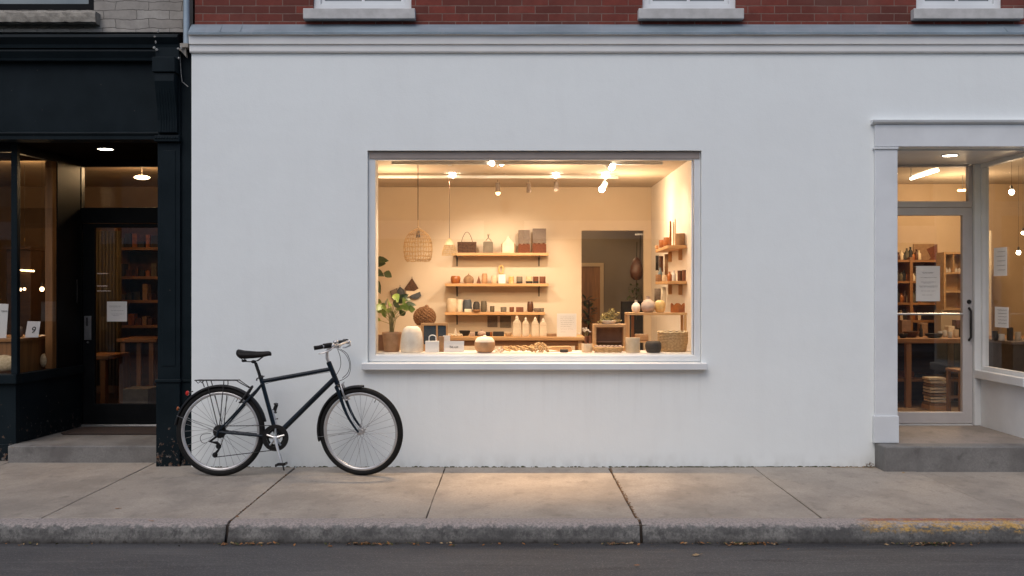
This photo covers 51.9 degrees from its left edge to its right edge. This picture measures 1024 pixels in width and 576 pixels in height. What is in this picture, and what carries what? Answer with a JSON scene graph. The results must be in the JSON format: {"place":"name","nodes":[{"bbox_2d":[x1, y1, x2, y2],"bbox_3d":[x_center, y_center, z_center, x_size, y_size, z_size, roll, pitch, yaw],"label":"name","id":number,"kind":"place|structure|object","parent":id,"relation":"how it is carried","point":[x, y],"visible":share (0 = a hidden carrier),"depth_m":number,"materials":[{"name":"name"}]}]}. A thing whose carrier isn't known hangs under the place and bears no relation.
{"place":"outdoors","nodes":[
{"label":"outdoors","id":0,"kind":"place"},
{"bbox_2d":[123,386,155,402],"bbox_3d":[-3.881,1.225,11.000,0.261,0.371,0.300,0,0,0],"label":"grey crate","id":1,"kind":"object","parent":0,"point":[139,394],"visible":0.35,"depth_m":10.85,"materials":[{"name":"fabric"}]},
{"bbox_2d":[0,461,1023,519],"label":"pavement","id":2,"kind":"structure","parent":0,"point":[84,490],"depth_m":7.87,"materials":[{"name":"concrete"}]},
{"bbox_2d":[0,0,194,466],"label":"black shop building","id":3,"kind":"structure","parent":2,"relation":"on","point":[81,81],"depth_m":9.22,"materials":[{"name":"paint"}]},
{"bbox_2d":[0,355,10,371],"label":"vase","id":4,"kind":"object","parent":3,"relation":"on","point":[5,363],"visible":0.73,"depth_m":9.47,"materials":[{"name":"ceramic"}]},
{"bbox_2d":[20,164,21,290],"bbox_3d":[-5.414,-0.665,11.600,0.032,1.399,0.031,0,0,0],"label":"bulb pendant","id":5,"kind":"object","parent":3,"relation":"hanging from","point":[20,228],"visible":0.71,"depth_m":11.60,"materials":[{"name":"brown"}]},
{"bbox_2d":[0,335,44,372],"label":"wooden counter","id":6,"kind":"object","parent":3,"relation":"on","point":[32,350],"visible":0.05,"depth_m":9.78,"materials":[{"name":"orange wood"}]},
{"bbox_2d":[0,304,8,337],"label":"menu card","id":7,"kind":"object","parent":6,"relation":"on","point":[3,318],"visible":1,"depth_m":9.62,"materials":[{"name":"white paper"}]},
{"bbox_2d":[25,321,40,336],"bbox_3d":[-4.438,0.382,9.749,0.144,0.150,0.007,0,0,0],"label":"numbered card","id":8,"kind":"object","parent":6,"relation":"on","point":[32,328],"visible":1,"depth_m":9.75,"materials":[{"name":"white paper"}]},
{"bbox_2d":[2,246,44,334],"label":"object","id":9,"kind":"object","parent":3,"relation":"on","point":[32,301],"visible":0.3,"depth_m":12.05,"materials":[{"name":"brown wood"}]},
{"bbox_2d":[23,165,25,289],"bbox_3d":[-5.417,-0.669,11.700,0.028,1.392,0.027,0,0,0],"label":"bulb pendant","id":10,"kind":"object","parent":3,"relation":"hanging from","point":[24,288],"visible":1,"depth_m":11.70,"materials":[{"name":"brown"}]},
{"bbox_2d":[0,0,99,25],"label":"window","id":11,"kind":"structure","parent":3,"relation":"in","point":[19,18],"depth_m":9.11,"materials":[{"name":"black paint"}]},
{"bbox_2d":[45,161,79,368],"bbox_3d":[-4.366,-0.220,10.243,0.080,1.970,0.523,0,0,5],"label":"side window","id":12,"kind":"structure","parent":3,"relation":"in","point":[62,180],"depth_m":10.15,"materials":[{"name":"glass"}]},
{"bbox_2d":[61,427,155,434],"bbox_3d":[-3.721,1.377,10.160,1.122,0.015,0.480,0,0,0],"label":"doormat","id":13,"kind":"object","parent":3,"relation":"on","point":[115,431],"visible":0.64,"depth_m":10.05,"materials":[{"name":"rubber"}]},
{"bbox_2d":[96,231,121,385],"bbox_3d":[-5.107,0.255,13.297,0.320,1.950,0.105,0,0,0],"label":"curtain","id":14,"kind":"object","parent":3,"relation":"hanging from","point":[108,254],"visible":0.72,"depth_m":13.27,"materials":[{"name":"fabric"}]},
{"bbox_2d":[96,352,128,402],"bbox_3d":[-4.373,1.059,11.300,0.311,0.702,0.600,0,0,0],"label":"cafe table","id":15,"kind":"object","parent":3,"relation":"on","point":[103,357],"visible":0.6,"depth_m":11.21,"materials":[{"name":"orange wood"}]},
{"bbox_2d":[107,301,126,321],"bbox_3d":[-3.961,0.236,10.559,0.200,0.201,0.004,0,0,0],"label":"door notice","id":16,"kind":"object","parent":3,"relation":"attached to","point":[116,311],"depth_m":10.56,"materials":[{"name":"white paper"}]},
{"bbox_2d":[83,224,157,423],"bbox_3d":[-3.793,0.359,10.554,1.013,2.007,0.072,0,0,0],"label":"door","id":17,"kind":"structure","parent":3,"relation":"in","point":[93,412],"depth_m":10.55,"materials":[{"name":"black paint"}]},
{"bbox_2d":[114,228,157,395],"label":"back shelves","id":18,"kind":"object","parent":3,"relation":"on","point":[144,258],"visible":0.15,"depth_m":14.16,"materials":[{"name":"orange wood"}]},
{"bbox_2d":[125,233,131,246],"bbox_3d":[-5.029,-0.623,13.850,0.078,0.184,0.150,0,0,0],"label":"stock box","id":19,"kind":"object","parent":18,"relation":"on","point":[128,239],"visible":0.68,"depth_m":13.78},
{"bbox_2d":[128,314,137,324],"bbox_3d":[-4.987,0.412,13.850,0.074,0.147,0.150,0,0,0],"label":"stock box","id":20,"kind":"object","parent":18,"relation":"on","point":[131,319],"visible":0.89,"depth_m":13.78,"materials":[{"name":"brown cardboard"}]},
{"bbox_2d":[132,234,140,246],"bbox_3d":[-4.939,-0.622,13.850,0.063,0.182,0.150,0,0,0],"label":"stock box","id":21,"kind":"object","parent":18,"relation":"on","point":[136,238],"visible":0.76,"depth_m":13.78,"materials":[{"name":"brown cardboard"}]},
{"bbox_2d":[143,284,150,299],"bbox_3d":[-4.803,0.053,13.850,0.063,0.209,0.150,0,0,0],"label":"stock box","id":22,"kind":"object","parent":18,"relation":"on","point":[146,289],"visible":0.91,"depth_m":13.78,"materials":[{"name":"brown cardboard"}]},
{"bbox_2d":[151,263,157,275],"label":"stock box","id":23,"kind":"object","parent":18,"relation":"on","point":[154,269],"visible":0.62,"depth_m":13.78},
{"bbox_2d":[151,235,157,246],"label":"stock box","id":24,"kind":"object","parent":18,"relation":"on","point":[154,240],"visible":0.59,"depth_m":13.78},
{"bbox_2d":[116,336,157,387],"bbox_3d":[-4.246,0.992,12.200,0.452,0.836,0.600,0,0,0],"label":"cafe table","id":25,"kind":"object","parent":3,"relation":"on","point":[151,340],"visible":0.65,"depth_m":11.94,"materials":[{"name":"orange wood"}]},
{"bbox_2d":[174,339,402,475],"bbox_3d":[-1.816,0.972,8.589,1.874,1.116,0.536,0,-3,0],"label":"bicycle","id":26,"kind":"object","parent":2,"relation":"on","point":[262,435],"visible":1,"depth_m":8.57,"materials":[{"name":"black metal"}]},
{"bbox_2d":[230,468,639,521],"bbox_3d":[-0.507,1.532,7.922,2.719,0.008,2.056,0,0,0],"label":"joint debris","id":27,"kind":"object","parent":2,"relation":"on","point":[624,495],"visible":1,"depth_m":7.75,"materials":[{"name":"brown plant"}]},
{"bbox_2d":[211,466,874,467],"bbox_3d":[0.194,1.529,8.992,5.812,0.023,0.023,0,0,0],"label":"wall foot moss","id":28,"kind":"object","parent":2,"relation":"on","point":[616,466],"depth_m":8.99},
{"bbox_2d":[188,0,1023,471],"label":"white shop building","id":29,"kind":"structure","parent":2,"relation":"on","point":[792,144],"depth_m":9.00,"materials":[{"name":"paint"}]},
{"bbox_2d":[303,0,415,20],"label":"window sill","id":30,"kind":"structure","parent":29,"relation":"in","point":[323,10],"depth_m":8.96,"materials":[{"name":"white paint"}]},
{"bbox_2d":[378,334,383,350],"bbox_3d":[-1.184,0.491,9.480,0.099,0.145,0.050,0,0,0],"label":"storage box","id":31,"kind":"object","parent":29,"relation":"on","point":[380,343],"visible":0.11,"depth_m":9.46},
{"bbox_2d":[378,256,391,293],"bbox_3d":[-1.385,0.555,10.110,0.357,1.750,0.320,0,0,-33],"label":"tall plant","id":32,"kind":"object","parent":29,"relation":"on","point":[382,261],"visible":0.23,"depth_m":10.08,"materials":[{"name":"green plant"}]},
{"bbox_2d":[376,294,415,351],"bbox_3d":[-1.045,0.306,9.336,0.380,0.514,0.414,0,0,-14],"label":"potted plant","id":33,"kind":"object","parent":29,"relation":"on","point":[391,340],"visible":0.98,"depth_m":9.28,"materials":[{"name":"green plant"}]},
{"bbox_2d":[390,287,404,298],"bbox_3d":[-1.423,0.075,13.141,0.200,0.225,0.028,0,0,0],"label":"wall hanging","id":34,"kind":"object","parent":29,"relation":"attached to","point":[400,291],"depth_m":13.13},
{"bbox_2d":[400,326,422,352],"bbox_3d":[-0.880,0.449,9.270,0.202,0.229,0.202,0,0,0],"label":"ceramic vase","id":35,"kind":"object","parent":29,"relation":"on","point":[411,339],"visible":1,"depth_m":9.19,"materials":[{"name":"white ceramic"}]},
{"bbox_2d":[404,279,420,298],"bbox_3d":[-1.237,-0.002,13.140,0.209,0.284,0.030,0,0,0],"label":"wall hanging","id":36,"kind":"object","parent":29,"relation":"attached to","point":[411,288],"depth_m":13.13,"materials":[{"name":"fabric"}]},
{"bbox_2d":[403,221,431,261],"bbox_3d":[-0.946,-0.761,10.600,0.296,0.996,0.295,0,0,0],"label":"pendant lamp","id":37,"kind":"object","parent":29,"relation":"hanging from","point":[418,232],"visible":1,"depth_m":10.57,"materials":[{"name":"brown wicker"}]},
{"bbox_2d":[413,305,435,328],"bbox_3d":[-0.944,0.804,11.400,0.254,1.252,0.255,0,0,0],"label":"seed head ball","id":38,"kind":"object","parent":29,"relation":"on","point":[425,314],"visible":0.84,"depth_m":11.31,"materials":[{"name":"brown wicker"}]},
{"bbox_2d":[425,335,438,351],"bbox_3d":[-0.700,0.486,9.240,0.118,0.155,0.060,0,0,0],"label":"paper carrier bag","id":39,"kind":"object","parent":29,"relation":"on","point":[431,346],"visible":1,"depth_m":9.21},
{"bbox_2d":[421,323,447,350],"bbox_3d":[-0.693,0.438,9.444,0.242,0.250,0.072,0,0,0],"label":"double picture","id":40,"kind":"object","parent":29,"relation":"on","point":[437,330],"visible":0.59,"depth_m":9.42,"materials":[{"name":"brown wood"}]},
{"bbox_2d":[438,336,443,351],"bbox_3d":[-0.625,0.496,9.300,0.048,0.135,0.050,0,0,0],"label":"kraft box","id":41,"kind":"object","parent":29,"relation":"on","point":[441,343],"visible":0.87,"depth_m":9.28,"materials":[{"name":"beige cardboard"}]},
{"bbox_2d":[442,178,456,255],"bbox_3d":[-0.689,-0.807,11.600,0.178,0.904,0.177,0,0,0],"label":"pendant lamp","id":42,"kind":"object","parent":29,"relation":"hanging from","point":[449,241],"visible":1,"depth_m":11.60,"materials":[{"name":"beige wicker"}]},
{"bbox_2d":[444,341,463,351],"bbox_3d":[-0.508,0.514,9.219,0.175,0.099,0.005,0,0,0],"label":"name card","id":43,"kind":"object","parent":29,"relation":"on","point":[453,346],"visible":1,"depth_m":9.22,"materials":[{"name":"white paper"}]},
{"bbox_2d":[474,335,494,352],"bbox_3d":[-0.239,0.487,9.220,0.181,0.153,0.181,0,0,0],"label":"round vase","id":44,"kind":"object","parent":29,"relation":"on","point":[484,344],"visible":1,"depth_m":9.15,"materials":[{"name":"white ceramic"}]},
{"bbox_2d":[487,316,497,326],"bbox_3d":[-0.244,0.418,13.150,0.125,0.137,0.010,0,0,0],"label":"pinned print","id":45,"kind":"object","parent":29,"relation":"attached to","point":[492,321],"visible":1,"depth_m":13.14},
{"bbox_2d":[445,312,544,324],"bbox_3d":[-0.209,0.376,13.040,1.230,0.160,0.239,0,0,0],"label":"wall shelf","id":46,"kind":"object","parent":29,"relation":"attached to","point":[495,313],"depth_m":12.92,"materials":[{"name":"brown wood"}]},
{"bbox_2d":[446,298,456,311],"bbox_3d":[-0.745,0.213,13.020,0.142,0.166,0.142,0,0,0],"label":"cream jar","id":47,"kind":"object","parent":46,"relation":"on","point":[451,304],"visible":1,"depth_m":12.96,"materials":[{"name":"ceramic"}]},
{"bbox_2d":[463,299,471,310],"bbox_3d":[-0.552,0.219,13.030,0.114,0.154,0.114,0,0,0],"label":"grey vase","id":48,"kind":"object","parent":46,"relation":"on","point":[467,303],"visible":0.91,"depth_m":12.98,"materials":[{"name":"ceramic"}]},
{"bbox_2d":[445,283,548,295],"bbox_3d":[-0.188,0.024,13.040,1.273,0.160,0.239,0,0,0],"label":"wall shelf","id":49,"kind":"object","parent":29,"relation":"attached to","point":[497,284],"depth_m":12.92,"materials":[{"name":"brown wood"}]},
{"bbox_2d":[378,173,618,194],"bbox_3d":[-0.148,-1.190,11.716,2.637,0.290,0.366,0,0,0],"label":"track light","id":50,"kind":"object","parent":29,"relation":"hanging from","point":[603,186],"visible":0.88,"depth_m":11.55,"materials":[{"name":"white paint"}]},
{"bbox_2d":[452,253,548,265],"bbox_3d":[-0.141,-0.352,13.040,1.181,0.160,0.239,0,0,0],"label":"wall shelf","id":51,"kind":"object","parent":29,"relation":"attached to","point":[503,254],"depth_m":12.92,"materials":[{"name":"brown wood"}]},
{"bbox_2d":[457,232,476,252],"bbox_3d":[-0.556,-0.563,13.018,0.240,0.265,0.122,0,0,0],"label":"handled basket","id":52,"kind":"object","parent":51,"relation":"on","point":[466,247],"visible":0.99,"depth_m":12.96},
{"bbox_2d":[483,234,492,252],"bbox_3d":[-0.295,-0.551,13.020,0.121,0.239,0.040,0,0,0],"label":"felt pouch","id":53,"kind":"object","parent":51,"relation":"on","point":[487,246],"visible":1,"depth_m":13.00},
{"bbox_2d":[501,236,514,252],"bbox_3d":[-0.046,-0.536,13.020,0.177,0.208,0.060,0,0,0],"label":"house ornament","id":54,"kind":"object","parent":51,"relation":"on","point":[507,245],"visible":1,"depth_m":12.99,"materials":[{"name":"ceramic"}]},
{"bbox_2d":[518,230,529,252],"bbox_3d":[0.150,-0.575,13.018,0.145,0.285,0.031,0,0,0],"label":"woven textile","id":55,"kind":"object","parent":51,"relation":"on","point":[523,241],"visible":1,"depth_m":13.01},
{"bbox_2d":[532,228,545,252],"bbox_3d":[0.339,-0.584,13.018,0.170,0.304,0.031,0,0,0],"label":"woven textile","id":56,"kind":"object","parent":51,"relation":"on","point":[539,235],"visible":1,"depth_m":13.01},
{"bbox_2d":[500,316,510,327],"bbox_3d":[-0.081,0.421,13.150,0.137,0.144,0.010,0,0,0],"label":"pinned print","id":57,"kind":"object","parent":29,"relation":"attached to","point":[505,321],"visible":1,"depth_m":13.14,"materials":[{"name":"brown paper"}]},
{"bbox_2d":[450,335,584,349],"bbox_3d":[-0.003,0.959,10.760,1.465,0.942,0.580,0,0,0],"label":"display table","id":58,"kind":"object","parent":29,"relation":"on","point":[511,340],"visible":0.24,"depth_m":10.50,"materials":[{"name":"brown wood"}]},
{"bbox_2d":[513,315,520,335],"bbox_3d":[0.049,0.383,10.649,0.083,0.210,0.072,0,0,0],"label":"bottle","id":59,"kind":"object","parent":58,"relation":"on","point":[516,327],"visible":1,"depth_m":10.62,"materials":[{"name":"ceramic"}]},
{"bbox_2d":[522,317,528,335],"bbox_3d":[0.138,0.391,10.649,0.068,0.195,0.072,0,0,0],"label":"bottle","id":60,"kind":"object","parent":58,"relation":"on","point":[525,327],"visible":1,"depth_m":10.62,"materials":[{"name":"ceramic"}]},
{"bbox_2d":[531,317,538,335],"bbox_3d":[0.235,0.391,10.649,0.076,0.195,0.072,0,0,0],"label":"bottle","id":61,"kind":"object","parent":58,"relation":"on","point":[535,327],"visible":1,"depth_m":10.62,"materials":[{"name":"ceramic"}]},
{"bbox_2d":[539,318,546,335],"bbox_3d":[0.315,0.396,10.649,0.073,0.185,0.072,0,0,0],"label":"bottle","id":62,"kind":"object","parent":58,"relation":"on","point":[543,329],"visible":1,"depth_m":10.62,"materials":[{"name":"ceramic"}]},
{"bbox_2d":[557,313,576,336],"bbox_3d":[0.551,0.372,10.600,0.196,0.232,0.004,0,0,0],"label":"counter notice","id":63,"kind":"object","parent":58,"relation":"on","point":[566,324],"visible":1,"depth_m":10.60,"materials":[{"name":"white paper"}]},
{"bbox_2d":[391,161,662,169],"bbox_3d":[0.150,-1.261,10.580,2.700,0.175,0.231,0,0,0],"label":"track light","id":64,"kind":"object","parent":29,"relation":"attached to","point":[609,165],"visible":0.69,"depth_m":10.48,"materials":[{"name":"white paint"}]},
{"bbox_2d":[361,151,707,372],"bbox_3d":[0.191,-0.226,9.023,2.938,1.894,0.185,0,0,0],"label":"display window","id":65,"kind":"structure","parent":29,"relation":"in","point":[373,156],"depth_m":9.04,"materials":[{"name":"white paint"}]},
{"bbox_2d":[531,342,548,352],"bbox_3d":[0.247,0.519,9.228,0.163,0.089,0.130,0,0,0],"label":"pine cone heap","id":66,"kind":"object","parent":29,"relation":"on","point":[541,346],"visible":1,"depth_m":9.20,"materials":[{"name":"plant"}]},
{"bbox_2d":[548,346,571,351],"bbox_3d":[0.422,0.540,9.360,0.218,0.048,0.100,0,0,0],"label":"wooden tray","id":67,"kind":"object","parent":29,"relation":"on","point":[558,348],"visible":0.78,"depth_m":9.31,"materials":[{"name":"brown wood"}]},
{"bbox_2d":[581,336,591,352],"bbox_3d":[0.658,0.492,9.240,0.096,0.142,0.097,0,0,0],"label":"candle jar","id":68,"kind":"object","parent":29,"relation":"on","point":[586,347],"visible":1,"depth_m":9.21,"materials":[{"name":"beige ceramic"}]},
{"bbox_2d":[581,294,596,342],"bbox_3d":[1.032,0.755,14.010,0.299,1.349,0.335,0,0,41],"label":"floor plant","id":69,"kind":"object","parent":29,"relation":"on","point":[588,305],"visible":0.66,"depth_m":13.99,"materials":[{"name":"green plant"}]},
{"bbox_2d":[581,267,599,342],"bbox_3d":[1.047,0.566,14.609,0.347,1.728,0.018,0,0,0],"label":"inner door","id":70,"kind":"structure","parent":29,"relation":"in","point":[590,276],"depth_m":14.60,"materials":[{"name":"orange wood"}]},
{"bbox_2d":[592,345,623,352],"bbox_3d":[0.843,0.533,9.220,0.281,0.064,0.134,0,0,0],"label":"basket","id":71,"kind":"object","parent":29,"relation":"on","point":[608,348],"visible":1,"depth_m":9.17,"materials":[{"name":"wicker"}]},
{"bbox_2d":[592,324,625,350],"bbox_3d":[0.873,0.443,9.463,0.290,0.240,0.165,0,0,0],"label":"open crate","id":72,"kind":"object","parent":29,"relation":"on","point":[608,334],"visible":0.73,"depth_m":9.52,"materials":[{"name":"brown wood"}]},
{"bbox_2d":[598,308,619,323],"bbox_3d":[0.872,0.252,9.460,0.219,0.143,0.150,0,0,0],"label":"dried shrub","id":73,"kind":"object","parent":72,"relation":"on","point":[606,319],"visible":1,"depth_m":9.44,"materials":[{"name":"green plant"}]},
{"bbox_2d":[621,301,642,349],"bbox_3d":[1.584,0.804,13.900,0.277,1.252,0.200,0,0,0],"label":"dark cabinet","id":74,"kind":"object","parent":29,"relation":"on","point":[626,306],"visible":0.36,"depth_m":13.80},
{"bbox_2d":[625,337,639,352],"bbox_3d":[1.057,0.498,9.220,0.127,0.130,0.127,0,0,0],"label":"clay canister","id":75,"kind":"object","parent":29,"relation":"on","point":[632,344],"visible":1,"depth_m":9.17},
{"bbox_2d":[630,233,642,279],"bbox_3d":[1.586,-0.398,13.400,0.175,0.592,0.175,0,0,0],"label":"hanging bag","id":76,"kind":"object","parent":29,"relation":"hanging from","point":[636,269],"visible":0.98,"depth_m":13.35,"materials":[{"name":"brown leather"}]},
{"bbox_2d":[626,280,641,319],"bbox_3d":[1.575,0.155,13.605,0.248,0.517,0.172,0,0,0],"label":"trailing plant","id":77,"kind":"object","parent":76,"relation":"hanging from","point":[636,293],"visible":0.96,"depth_m":13.60,"materials":[{"name":"green plant"}]},
{"bbox_2d":[645,341,661,352],"bbox_3d":[1.234,0.514,9.200,0.144,0.098,0.144,0,0,0],"label":"stone bowl","id":78,"kind":"object","parent":29,"relation":"on","point":[652,346],"visible":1,"depth_m":9.14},
{"bbox_2d":[625,312,686,342],"bbox_3d":[1.313,0.827,9.635,0.544,1.206,0.210,0,0,0],"label":"pine stand","id":79,"kind":"object","parent":29,"relation":"on","point":[627,318],"visible":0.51,"depth_m":9.53,"materials":[{"name":"orange wood"}]},
{"bbox_2d":[641,296,654,312],"bbox_3d":[1.245,0.148,9.620,0.132,0.151,0.132,0,0,0],"label":"round jug","id":80,"kind":"object","parent":79,"relation":"on","point":[648,305],"visible":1,"depth_m":9.57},
{"bbox_2d":[655,300,665,312],"bbox_3d":[1.352,0.167,9.620,0.100,0.114,0.100,0,0,0],"label":"gilt vase","id":81,"kind":"object","parent":79,"relation":"on","point":[660,306],"visible":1,"depth_m":9.58,"materials":[{"name":"gold metal"}]},
{"bbox_2d":[670,303,684,312],"bbox_3d":[1.514,0.180,9.620,0.132,0.087,0.079,0,0,0],"label":"scalloped bowl","id":82,"kind":"object","parent":79,"relation":"on","point":[677,308],"visible":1,"depth_m":9.59,"materials":[{"name":"orange ceramic"}]},
{"bbox_2d":[655,245,686,261],"bbox_3d":[1.641,-0.355,11.100,0.193,0.140,1.300,0,0,0],"label":"wall shelf","id":83,"kind":"object","parent":29,"relation":"attached to","point":[668,249],"depth_m":10.75,"materials":[{"name":"brown wood"}]},
{"bbox_2d":[675,233,684,244],"bbox_3d":[1.686,-0.485,10.550,0.095,0.121,0.095,0,0,0],"label":"tan canister","id":84,"kind":"object","parent":83,"relation":"on","point":[679,238],"visible":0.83,"depth_m":10.51,"materials":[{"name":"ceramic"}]},
{"bbox_2d":[655,281,686,294],"bbox_3d":[1.641,0.000,11.100,0.193,0.140,1.300,0,0,0],"label":"wall shelf","id":85,"kind":"object","parent":29,"relation":"attached to","point":[670,283],"depth_m":10.75,"materials":[{"name":"brown wood"}]},
{"bbox_2d":[657,330,687,351],"bbox_3d":[1.429,0.472,9.360,0.275,0.187,0.274,0,0,0],"label":"woven basket","id":86,"kind":"object","parent":29,"relation":"on","point":[673,341],"visible":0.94,"depth_m":9.25,"materials":[{"name":"wicker"}]},
{"bbox_2d":[638,0,743,20],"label":"window","id":87,"kind":"structure","parent":29,"relation":"in","point":[652,10],"depth_m":8.96,"materials":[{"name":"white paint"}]},
{"bbox_2d":[898,257,935,335],"bbox_3d":[5.460,0.456,14.180,1.760,1.728,0.420,0,0,0],"label":"bottle shelf","id":88,"kind":"object","parent":29,"relation":"on","point":[907,267],"visible":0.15,"depth_m":13.99,"materials":[{"name":"orange wood"}]},
{"bbox_2d":[910,168,938,179],"bbox_3d":[4.511,-1.274,11.500,0.025,0.290,1.220,0,0,34],"label":"linear ceiling lamp","id":89,"kind":"object","parent":29,"relation":"hanging from","point":[924,174],"visible":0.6,"depth_m":11.43,"materials":[{"name":"white"}]},
{"bbox_2d":[913,244,937,266],"bbox_3d":[5.647,-0.447,14.380,0.328,0.307,0.029,0,0,0],"label":"wall picture","id":90,"kind":"object","parent":29,"relation":"attached to","point":[928,251],"depth_m":14.38,"materials":[{"name":"paper"}]},
{"bbox_2d":[916,266,939,300],"bbox_3d":[4.014,-0.042,10.159,0.232,0.340,0.004,0,0,0],"label":"door notice","id":91,"kind":"object","parent":29,"relation":"attached to","point":[927,283],"depth_m":10.16,"materials":[{"name":"white paper"}]},
{"bbox_2d":[921,377,945,409],"bbox_3d":[4.610,1.147,11.485,0.200,0.346,0.230,0,0,0],"label":"woven basket","id":92,"kind":"object","parent":29,"relation":"on","point":[934,393],"visible":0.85,"depth_m":11.38,"materials":[{"name":"beige wicker"}]},
{"bbox_2d":[898,165,971,207],"bbox_3d":[3.867,-0.982,10.185,1.142,0.413,0.070,0,0,0],"label":"transom window","id":93,"kind":"structure","parent":29,"relation":"in","point":[968,203],"depth_m":10.15,"materials":[{"name":"grey metal"}]},
{"bbox_2d":[898,208,971,423],"bbox_3d":[3.899,0.267,10.142,1.078,2.077,0.117,0,0,0],"label":"door","id":94,"kind":"structure","parent":29,"relation":"in","point":[964,416],"depth_m":10.15,"materials":[{"name":"grey metal"}]},
{"bbox_2d":[934,252,959,332],"bbox_3d":[5.533,0.437,13.255,0.336,1.767,0.250,0,0,0],"label":"wall box shelf","id":95,"kind":"object","parent":29,"relation":"on","point":[949,302],"depth_m":13.23,"materials":[{"name":"brown wood"}]},
{"bbox_2d":[945,368,959,411],"bbox_3d":[4.797,1.083,11.025,0.380,0.474,0.350,0,0,0],"label":"wooden stool","id":96,"kind":"object","parent":29,"relation":"on","point":[949,396],"visible":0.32,"depth_m":11.16,"materials":[{"name":"orange wood"}]},
{"bbox_2d":[898,336,1023,407],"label":"work table","id":97,"kind":"object","parent":29,"relation":"on","point":[930,357],"visible":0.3,"depth_m":12.33,"materials":[{"name":"orange wood"}]},
{"bbox_2d":[898,320,910,334],"bbox_3d":[4.622,0.468,12.400,0.106,0.183,0.120,0,0,0],"label":"storage box","id":98,"kind":"object","parent":97,"relation":"on","point":[904,325],"visible":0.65,"depth_m":12.34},
{"bbox_2d":[917,323,927,335],"bbox_3d":[4.815,0.485,12.350,0.082,0.149,0.120,0,0,0],"label":"storage box","id":99,"kind":"object","parent":97,"relation":"on","point":[925,327],"visible":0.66,"depth_m":12.29,"materials":[{"name":"brown fabric"}]},
{"bbox_2d":[911,0,1023,20],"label":"window","id":100,"kind":"structure","parent":29,"relation":"in","point":[925,10],"depth_m":8.96,"materials":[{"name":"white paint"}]},
{"bbox_2d":[989,231,990,335],"bbox_3d":[5.550,0.325,12.330,0.100,1.990,0.060,0,0,0],"label":"narrow curtain","id":101,"kind":"object","parent":29,"relation":"hanging from","point":[989,283],"visible":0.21,"depth_m":12.30,"materials":[{"name":"fabric"}]},
{"bbox_2d":[994,247,1006,275],"bbox_3d":[4.518,-0.243,9.745,0.005,0.264,0.259,0,0,0],"label":"window notice","id":102,"kind":"object","parent":29,"relation":"attached to","point":[1000,261],"depth_m":9.74,"materials":[{"name":"white paper"}]},
{"bbox_2d":[995,307,1008,327],"bbox_3d":[4.518,0.270,9.720,0.005,0.189,0.268,0,0,0],"label":"window notice","id":103,"kind":"object","parent":29,"relation":"attached to","point":[1001,317],"depth_m":9.70,"materials":[{"name":"white paper"}]},
{"bbox_2d":[981,153,1023,376],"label":"side window","id":104,"kind":"structure","parent":29,"relation":"in","point":[985,166],"depth_m":10.07,"materials":[{"name":"white paint"}]},
{"bbox_2d":[1016,166,1020,254],"bbox_3d":[5.868,-0.902,12.200,0.048,1.034,0.047,0,0,0],"label":"bulb pendant","id":105,"kind":"object","parent":29,"relation":"hanging from","point":[1018,251],"visible":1,"depth_m":12.20,"materials":[{"name":"beige"}]},
{"bbox_2d":[0,543,1023,575],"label":"road","id":106,"kind":"structure","parent":0,"point":[493,560],"depth_m":6.36,"materials":[{"name":"asphalt"}]},
{"bbox_2d":[6,541,979,548],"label":"leaf litter","id":107,"kind":"object","parent":106,"relation":"on","point":[732,542],"visible":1,"depth_m":6.77,"materials":[{"name":"plant"}]},
{"bbox_2d":[502,345,533,351],"bbox_3d":[0.049,0.528,9.220,0.283,0.061,0.093,0,0,0],"label":"dried stalk bundle","id":108,"kind":"object","parent":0,"point":[516,348],"visible":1,"depth_m":9.21,"materials":[{"name":"plant"}]},
{"bbox_2d":[226,469,819,542],"bbox_3d":[0.000,1.636,8.135,19.000,0.188,2.570,0,0,0],"label":"joint","id":109,"kind":"object","parent":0,"point":[640,525],"visible":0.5,"depth_m":6.85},
{"bbox_2d":[0,518,1023,543],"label":"kerb","id":110,"kind":"structure","parent":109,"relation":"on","point":[489,530],"depth_m":6.82,"materials":[{"name":"concrete"}]},
{"bbox_2d":[989,338,1023,371],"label":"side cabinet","id":111,"kind":"object","parent":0,"point":[1006,354],"visible":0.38,"depth_m":10.41,"materials":[{"name":"wood"}]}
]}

